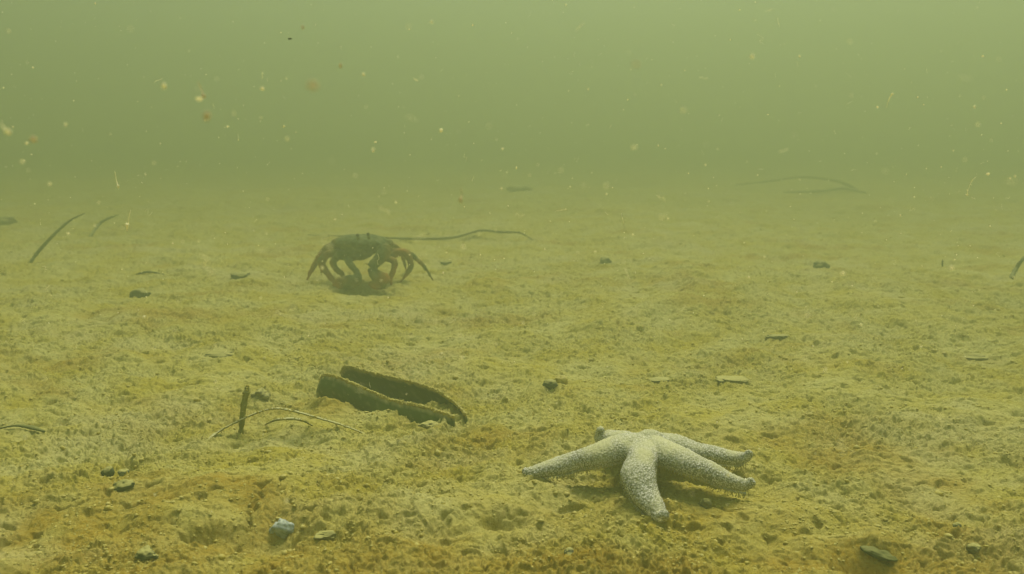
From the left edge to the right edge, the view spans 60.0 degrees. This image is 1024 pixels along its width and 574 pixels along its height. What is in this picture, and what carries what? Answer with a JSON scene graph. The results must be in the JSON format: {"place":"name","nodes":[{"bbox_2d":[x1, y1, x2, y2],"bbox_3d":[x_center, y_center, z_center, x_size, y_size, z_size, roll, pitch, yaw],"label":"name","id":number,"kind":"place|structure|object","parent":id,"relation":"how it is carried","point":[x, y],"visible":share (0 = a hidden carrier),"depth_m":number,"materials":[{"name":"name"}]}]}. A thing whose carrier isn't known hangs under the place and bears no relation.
{"place":"outdoors","nodes":[
{"label":"outdoors","id":0,"kind":"place"},
{"bbox_2d":[125,210,130,230],"bbox_3d":[-0.183,-0.031,0.421,0.003,0.010,0.004,0,10,0],"label":"drifting flake","id":1,"kind":"object","parent":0,"point":[126,224],"visible":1,"depth_m":0.42,"materials":[{"name":"beige"}]},
{"bbox_2d":[0,148,1023,573],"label":"seabed","id":2,"kind":"structure","parent":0,"point":[200,184],"depth_m":0.90,"materials":[{"name":"beige sand"}]},
{"bbox_2d":[0,215,17,224],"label":"pebble","id":3,"kind":"object","parent":2,"relation":"on","point":[6,220],"visible":0.76,"depth_m":2.16,"materials":[{"name":"grey stone"}]},
{"bbox_2d":[0,424,45,432],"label":"weed scrap","id":4,"kind":"object","parent":2,"relation":"on","point":[33,427],"visible":1,"depth_m":0.68,"materials":[{"name":"plant"}]},
{"bbox_2d":[28,213,84,262],"bbox_3d":[-0.790,-0.084,1.538,0.096,0.085,0.013,-7,12,-37],"label":"seaweed frond","id":5,"kind":"object","parent":2,"relation":"on","point":[42,246],"visible":0.98,"depth_m":1.53,"materials":[{"name":"green plant"}]},
{"bbox_2d":[88,214,118,236],"bbox_3d":[-0.918,-0.135,1.967,0.037,0.048,0.096,3,10,18],"label":"seaweed frond","id":6,"kind":"object","parent":2,"relation":"on","point":[95,228],"visible":0.94,"depth_m":1.99,"materials":[{"name":"green plant"}]},
{"bbox_2d":[101,466,114,476],"bbox_3d":[-0.264,0.121,0.579,0.009,0.008,0.009,0,10,0],"label":"pebble","id":7,"kind":"object","parent":2,"relation":"on","point":[108,471],"visible":1,"depth_m":0.58,"materials":[{"name":"stone"}]},
{"bbox_2d":[117,469,129,476],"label":"pebble","id":8,"kind":"object","parent":2,"relation":"on","point":[121,472],"visible":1,"depth_m":0.58,"materials":[{"name":"grey stone"}]},
{"bbox_2d":[113,479,134,491],"bbox_3d":[-0.241,0.123,0.549,0.014,0.008,0.011,0,10,0],"label":"pebble","id":9,"kind":"object","parent":2,"relation":"on","point":[123,484],"visible":1,"depth_m":0.55,"materials":[{"name":"stone"}]},
{"bbox_2d":[129,288,150,297],"bbox_3d":[-0.520,0.011,1.240,0.029,0.019,0.025,0,10,0],"label":"pebble","id":10,"kind":"object","parent":2,"relation":"on","point":[139,293],"visible":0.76,"depth_m":1.23,"materials":[{"name":"stone"}]},
{"bbox_2d":[135,545,154,560],"bbox_3d":[-0.193,0.141,0.466,0.010,0.007,0.010,9,13,40],"label":"pebble","id":11,"kind":"object","parent":2,"relation":"on","point":[146,552],"visible":1,"depth_m":0.46,"materials":[{"name":"stone"}]},
{"bbox_2d":[135,270,163,274],"bbox_3d":[-0.572,-0.020,1.387,0.070,0.012,0.009,4,11,24],"label":"weed scrap","id":12,"kind":"object","parent":2,"relation":"on","point":[149,271],"visible":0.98,"depth_m":1.38,"materials":[{"name":"green plant"}]},
{"bbox_2d":[204,350,233,357],"bbox_3d":[-0.292,0.068,0.900,0.037,0.008,0.024,0,10,0],"label":"mud clump","id":13,"kind":"object","parent":2,"relation":"on","point":[216,353],"visible":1,"depth_m":0.89,"materials":[{"name":"brown soil"}]},
{"bbox_2d":[230,272,249,278],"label":"pebble","id":14,"kind":"object","parent":2,"relation":"on","point":[236,275],"visible":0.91,"depth_m":1.36,"materials":[{"name":"stone"}]},
{"bbox_2d":[238,385,249,433],"bbox_3d":[-0.203,0.093,0.674,0.010,0.038,0.008,0,10,0],"label":"stalk","id":15,"kind":"object","parent":2,"relation":"on","point":[245,397],"visible":1,"depth_m":0.67,"materials":[{"name":"plant"}]},
{"bbox_2d":[250,388,269,399],"bbox_3d":[-0.217,0.094,0.769,0.017,0.012,0.015,8,13,39],"label":"mud clump","id":16,"kind":"object","parent":2,"relation":"on","point":[263,393],"visible":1,"depth_m":0.76,"materials":[{"name":"brown soil"}]},
{"bbox_2d":[269,518,294,538],"bbox_3d":[-0.131,0.139,0.506,0.016,0.013,0.010,0,10,0],"label":"stone","id":17,"kind":"object","parent":2,"relation":"on","point":[282,528],"visible":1,"depth_m":0.50,"materials":[{"name":"grey stone"}]},
{"bbox_2d":[204,407,363,441],"bbox_3d":[-0.172,0.103,0.673,0.126,0.027,0.021,-3,10,-15],"label":"eelgrass blade","id":18,"kind":"object","parent":2,"relation":"on","point":[277,408],"visible":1,"depth_m":0.67,"materials":[{"name":"brown plant"}]},
{"bbox_2d":[265,417,312,425],"bbox_3d":[-0.180,0.104,0.682,0.056,0.022,0.031,5,11,26],"label":"eelgrass blade","id":19,"kind":"object","parent":2,"relation":"on","point":[289,418],"visible":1,"depth_m":0.67,"materials":[{"name":"brown plant"}]},
{"bbox_2d":[313,530,335,538],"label":"mud clump","id":20,"kind":"object","parent":2,"relation":"on","point":[329,534],"visible":1,"depth_m":0.49,"materials":[{"name":"brown soil"}]},
{"bbox_2d":[306,232,432,289],"bbox_3d":[-0.216,-0.045,1.325,0.192,0.082,0.128,0,10,0],"label":"crab","id":21,"kind":"object","parent":2,"relation":"on","point":[348,249],"visible":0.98,"depth_m":1.30,"materials":[{"name":"black"}]},
{"bbox_2d":[316,365,467,426],"bbox_3d":[-0.100,0.098,0.749,0.162,0.047,0.048,6,12,32],"label":"razor shell","id":22,"kind":"object","parent":2,"relation":"on","point":[385,392],"visible":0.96,"depth_m":0.75},
{"bbox_2d":[308,229,532,239],"bbox_3d":[-0.199,-0.114,1.885,0.517,0.025,0.103,2,10,10],"label":"seaweed strand","id":23,"kind":"object","parent":2,"relation":"on","point":[459,235],"visible":0.84,"depth_m":1.85},
{"bbox_2d":[418,420,438,427],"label":"mud clump","id":24,"kind":"object","parent":2,"relation":"on","point":[428,423],"visible":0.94,"depth_m":0.69,"materials":[{"name":"brown soil"}]},
{"bbox_2d":[440,261,451,264],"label":"pebble","id":25,"kind":"object","parent":2,"relation":"on","point":[445,262],"visible":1,"depth_m":1.57,"materials":[{"name":"stone"}]},
{"bbox_2d":[0,199,1023,573],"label":"sediment crumbs","id":26,"kind":"object","parent":2,"relation":"on","point":[222,557],"visible":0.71,"depth_m":0.64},
{"bbox_2d":[506,185,532,191],"bbox_3d":[0.029,-0.369,3.325,0.102,0.028,0.062,0,10,0],"label":"pebble","id":27,"kind":"object","parent":2,"relation":"on","point":[514,188],"visible":0.85,"depth_m":3.30,"materials":[{"name":"grey stone"}]},
{"bbox_2d":[542,379,557,389],"bbox_3d":[0.035,0.089,0.800,0.013,0.011,0.013,-8,13,-39],"label":"pebble","id":28,"kind":"object","parent":2,"relation":"on","point":[549,384],"visible":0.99,"depth_m":0.80,"materials":[{"name":"stone"}]},
{"bbox_2d":[553,375,567,384],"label":"mud clump","id":29,"kind":"object","parent":2,"relation":"on","point":[561,379],"visible":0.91,"depth_m":0.81,"materials":[{"name":"brown soil"}]},
{"bbox_2d":[564,547,573,554],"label":"pebble","id":30,"kind":"object","parent":2,"relation":"on","point":[569,550],"visible":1,"depth_m":0.46,"materials":[{"name":"grey stone"}]},
{"bbox_2d":[600,256,611,263],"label":"pebble","id":31,"kind":"object","parent":2,"relation":"on","point":[604,259],"visible":0.71,"depth_m":1.50,"materials":[{"name":"grey stone"}]},
{"bbox_2d":[522,426,755,521],"bbox_3d":[0.088,0.109,0.560,0.124,0.032,0.112,8,13,40],"label":"starfish","id":32,"kind":"object","parent":2,"relation":"on","point":[642,456],"visible":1,"depth_m":0.54,"materials":[{"name":"white"}]},
{"bbox_2d":[649,377,669,382],"bbox_3d":[0.136,0.086,0.819,0.022,0.004,0.013,0,10,0],"label":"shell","id":33,"kind":"object","parent":2,"relation":"on","point":[657,379],"visible":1,"depth_m":0.81,"materials":[{"name":"grey stone"}]},
{"bbox_2d":[698,498,711,508],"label":"pebble","id":34,"kind":"object","parent":2,"relation":"on","point":[705,503],"visible":1,"depth_m":0.52,"materials":[{"name":"stone"}]},
{"bbox_2d":[715,375,749,382],"bbox_3d":[0.199,0.084,0.803,0.032,0.004,0.019,0,10,0],"label":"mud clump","id":35,"kind":"object","parent":2,"relation":"on","point":[736,379],"visible":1,"depth_m":0.80,"materials":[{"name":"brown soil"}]},
{"bbox_2d":[765,334,788,337],"bbox_3d":[0.289,0.054,0.968,0.027,0.004,0.013,0,10,0],"label":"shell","id":36,"kind":"object","parent":2,"relation":"on","point":[778,336],"visible":1,"depth_m":0.96,"materials":[{"name":"stone"}]},
{"bbox_2d":[736,175,858,189],"bbox_3d":[1.078,-0.397,3.415,0.502,0.070,0.175,6,12,32],"label":"sunken branch","id":37,"kind":"object","parent":2,"relation":"on","point":[847,184],"visible":0.9,"depth_m":3.37,"materials":[{"name":"brown wood"}]},
{"bbox_2d":[813,260,829,268],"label":"pebble","id":38,"kind":"object","parent":2,"relation":"on","point":[819,264],"visible":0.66,"depth_m":1.46,"materials":[{"name":"stone"}]},
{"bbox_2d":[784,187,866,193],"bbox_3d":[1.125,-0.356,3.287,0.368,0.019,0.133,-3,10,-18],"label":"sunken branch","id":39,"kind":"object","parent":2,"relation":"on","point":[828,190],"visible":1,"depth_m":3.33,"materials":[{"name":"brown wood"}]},
{"bbox_2d":[860,545,897,560],"bbox_3d":[0.196,0.142,0.473,0.021,0.007,0.014,0,10,0],"label":"mussel shell","id":40,"kind":"object","parent":2,"relation":"on","point":[878,554],"visible":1,"depth_m":0.47},
{"bbox_2d":[953,522,961,526],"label":"pebble","id":41,"kind":"object","parent":2,"relation":"on","point":[955,524],"visible":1,"depth_m":0.50,"materials":[{"name":"grey stone"}]},
{"bbox_2d":[966,543,980,553],"bbox_3d":[0.248,0.140,0.476,0.008,0.007,0.007,0,10,0],"label":"pebble","id":42,"kind":"object","parent":2,"relation":"on","point":[973,548],"visible":1,"depth_m":0.47,"materials":[{"name":"grey stone"}]},
{"bbox_2d":[962,353,988,359],"bbox_3d":[0.468,0.070,0.900,0.032,0.006,0.017,-1,10,-6],"label":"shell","id":43,"kind":"object","parent":2,"relation":"on","point":[974,356],"visible":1,"depth_m":0.90},
{"bbox_2d":[1009,256,1023,279],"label":"seaweed frond","id":44,"kind":"object","parent":2,"relation":"on","point":[1016,268],"visible":0.98,"depth_m":1.38,"materials":[{"name":"green plant"}]},
{"bbox_2d":[0,0,1023,520],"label":"marine snow","id":45,"kind":"structure","parent":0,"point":[514,228],"depth_m":0.36,"materials":[{"name":"beige"}]},
{"bbox_2d":[0,122,10,134],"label":"drifting flake","id":46,"kind":"object","parent":45,"relation":"attached to","point":[8,131],"visible":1,"depth_m":0.20,"materials":[{"name":"beige"}]},
{"bbox_2d":[30,136,36,141],"bbox_3d":[-0.107,-0.033,0.197,0.002,0.002,0.001,0,10,0],"label":"drifting flake","id":47,"kind":"object","parent":45,"relation":"attached to","point":[33,139],"visible":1,"depth_m":0.20,"materials":[{"name":"beige"}]},
{"bbox_2d":[203,111,210,120],"bbox_3d":[-0.061,-0.034,0.177,0.001,0.002,0.001,0,10,0],"label":"drifting flake","id":48,"kind":"object","parent":45,"relation":"attached to","point":[206,114],"visible":1,"depth_m":0.18,"materials":[{"name":"beige"}]},
{"bbox_2d":[0,0,1023,151],"label":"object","id":49,"kind":"structure","parent":0,"point":[924,34],"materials":[{"name":"green liquid"}]}
]}

